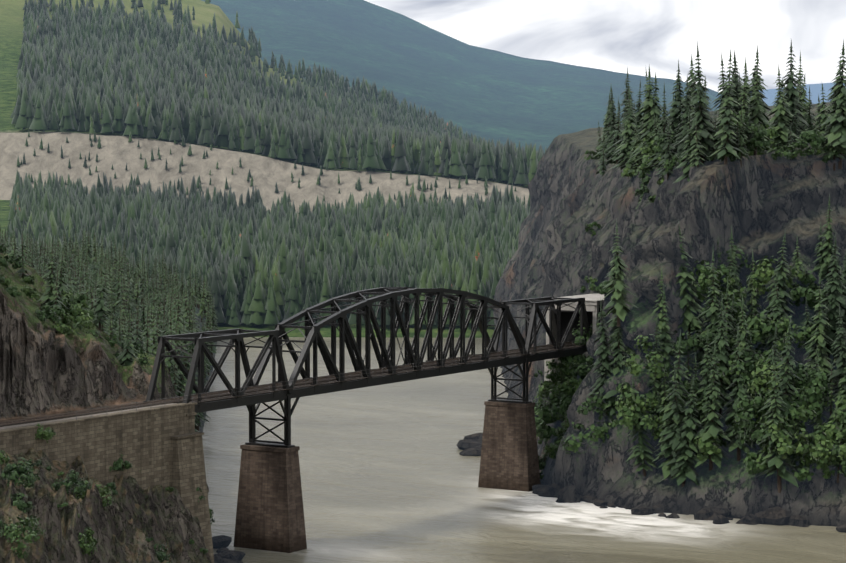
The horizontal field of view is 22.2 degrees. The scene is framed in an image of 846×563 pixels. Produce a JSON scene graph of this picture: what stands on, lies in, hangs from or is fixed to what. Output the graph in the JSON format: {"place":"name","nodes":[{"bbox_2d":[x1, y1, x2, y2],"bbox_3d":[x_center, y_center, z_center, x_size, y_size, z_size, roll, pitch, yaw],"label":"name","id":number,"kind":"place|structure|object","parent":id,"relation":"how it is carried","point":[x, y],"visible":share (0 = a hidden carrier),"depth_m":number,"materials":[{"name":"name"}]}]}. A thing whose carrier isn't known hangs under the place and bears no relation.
{"place":"outdoors","nodes":[
{"label":"outdoors","id":0,"kind":"place"},
{"bbox_2d":[0,253,211,562],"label":"bank","id":1,"kind":"structure","parent":0,"point":[46,368],"depth_m":247.97,"materials":[{"name":"brown stone"}]},
{"bbox_2d":[16,228,136,365],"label":"conifers","id":2,"kind":"object","parent":1,"relation":"on","point":[53,301],"visible":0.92,"depth_m":273.28,"materials":[{"name":"green plant"}]},
{"bbox_2d":[0,403,176,428],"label":"ballast","id":3,"kind":"structure","parent":1,"relation":"on","point":[18,425],"depth_m":243.07,"materials":[{"name":"grey gravel"}]},
{"bbox_2d":[0,400,170,424],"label":"approach rails","id":4,"kind":"object","parent":3,"relation":"on","point":[69,413],"visible":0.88,"depth_m":245.50,"materials":[{"name":"metal"}]},
{"bbox_2d":[0,401,173,426],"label":"approach ties","id":5,"kind":"object","parent":3,"relation":"on","point":[84,414],"visible":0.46,"depth_m":246.10,"materials":[{"name":"brown wood"}]},
{"bbox_2d":[0,402,213,562],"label":"retaining wall","id":6,"kind":"structure","parent":1,"relation":"on","point":[160,445],"depth_m":249.66,"materials":[{"name":"stone"}]},
{"bbox_2d":[0,244,214,562],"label":"shrubs","id":7,"kind":"object","parent":1,"relation":"on","point":[74,312],"visible":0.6,"depth_m":234.78,"materials":[{"name":"green plant"}]},
{"bbox_2d":[145,287,590,447],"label":"truss bridge","id":8,"kind":"structure","parent":1,"relation":"on","point":[272,346],"depth_m":294.69,"materials":[{"name":"black metal"}]},
{"bbox_2d":[76,339,583,419],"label":"handrail","id":9,"kind":"object","parent":8,"relation":"attached to","point":[334,374],"visible":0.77,"depth_m":283.39,"materials":[{"name":"black metal"}]},
{"bbox_2d":[147,342,585,403],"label":"bridge ties","id":10,"kind":"object","parent":8,"relation":"on","point":[252,392],"visible":0.44,"depth_m":292.33,"materials":[{"name":"brown wood"}]},
{"bbox_2d":[159,342,573,401],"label":"bridge rails","id":11,"kind":"object","parent":10,"relation":"on","point":[250,388],"visible":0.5,"depth_m":290.59,"materials":[{"name":"metal"}]},
{"bbox_2d":[66,264,216,431],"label":"shrubs","id":12,"kind":"object","parent":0,"point":[211,366],"visible":0.02,"depth_m":533.17,"materials":[{"name":"green plant"}]},
{"bbox_2d":[0,223,218,438],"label":"conifers","id":13,"kind":"object","parent":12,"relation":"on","point":[166,315],"visible":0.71,"depth_m":465.62,"materials":[{"name":"green plant"}]},
{"bbox_2d":[0,0,528,337],"bbox_3d":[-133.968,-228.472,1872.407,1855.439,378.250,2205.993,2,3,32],"label":"hill","id":14,"kind":"structure","parent":0,"point":[118,151],"depth_m":1230.37,"materials":[{"name":"beige soil"}]},
{"bbox_2d":[4,0,545,326],"bbox_3d":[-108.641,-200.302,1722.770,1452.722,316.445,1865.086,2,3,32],"label":"forest","id":15,"kind":"object","parent":14,"relation":"on","point":[106,69],"visible":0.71,"depth_m":1236.13,"materials":[{"name":"green plant"}]},
{"bbox_2d":[201,0,720,152],"bbox_3d":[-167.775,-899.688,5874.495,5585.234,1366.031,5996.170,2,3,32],"label":"mountain","id":16,"kind":"structure","parent":0,"point":[486,94],"depth_m":6108.65,"materials":[{"name":"blue"}]},
{"bbox_2d":[202,337,845,562],"bbox_3d":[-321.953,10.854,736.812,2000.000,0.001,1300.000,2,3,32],"label":"river","id":17,"kind":"structure","parent":0,"point":[389,473],"depth_m":316.89,"materials":[{"name":"liquid"}]},
{"bbox_2d":[234,444,306,552],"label":"pier","id":18,"kind":"structure","parent":17,"relation":"in","point":[270,513],"depth_m":276.03,"materials":[{"name":"stone"}]},
{"bbox_2d":[478,401,540,491],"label":"pier","id":19,"kind":"structure","parent":17,"relation":"in","point":[509,460],"depth_m":328.55,"materials":[{"name":"stone"}]},
{"bbox_2d":[212,433,845,562],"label":"boulders","id":20,"kind":"object","parent":17,"relation":"in","point":[470,445],"visible":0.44,"depth_m":300.81,"materials":[{"name":"grey stone"}]},
{"bbox_2d":[364,0,845,91],"label":"sky","id":21,"kind":"structure","parent":0,"point":[609,35],"materials":[{"name":"white"}]},
{"bbox_2d":[493,101,845,526],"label":"cliff","id":22,"kind":"structure","parent":0,"point":[759,203],"depth_m":326.02,"materials":[{"name":"grey stone"}]},
{"bbox_2d":[544,293,604,380],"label":"portal","id":23,"kind":"object","parent":22,"relation":"on","point":[592,302],"visible":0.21,"depth_m":346.60,"materials":[{"name":"concrete"}]},
{"bbox_2d":[556,305,602,342],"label":"tunnel opening","id":24,"kind":"object","parent":23,"relation":"on","point":[566,317],"visible":0.07,"depth_m":348.79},
{"bbox_2d":[533,110,845,481],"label":"cliff shrubs","id":25,"kind":"object","parent":22,"relation":"on","point":[812,387],"visible":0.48,"depth_m":313.32,"materials":[{"name":"green plant"}]},
{"bbox_2d":[536,39,845,492],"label":"conifer trees","id":26,"kind":"object","parent":22,"relation":"on","point":[690,119],"visible":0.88,"depth_m":317.42,"materials":[{"name":"green plant"}]},
{"bbox_2d":[760,82,845,105],"bbox_3d":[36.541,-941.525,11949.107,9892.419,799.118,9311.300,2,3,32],"label":"mountain","id":27,"kind":"structure","parent":0,"point":[815,91],"depth_m":13267.78,"materials":[{"name":"blue"}]}
]}

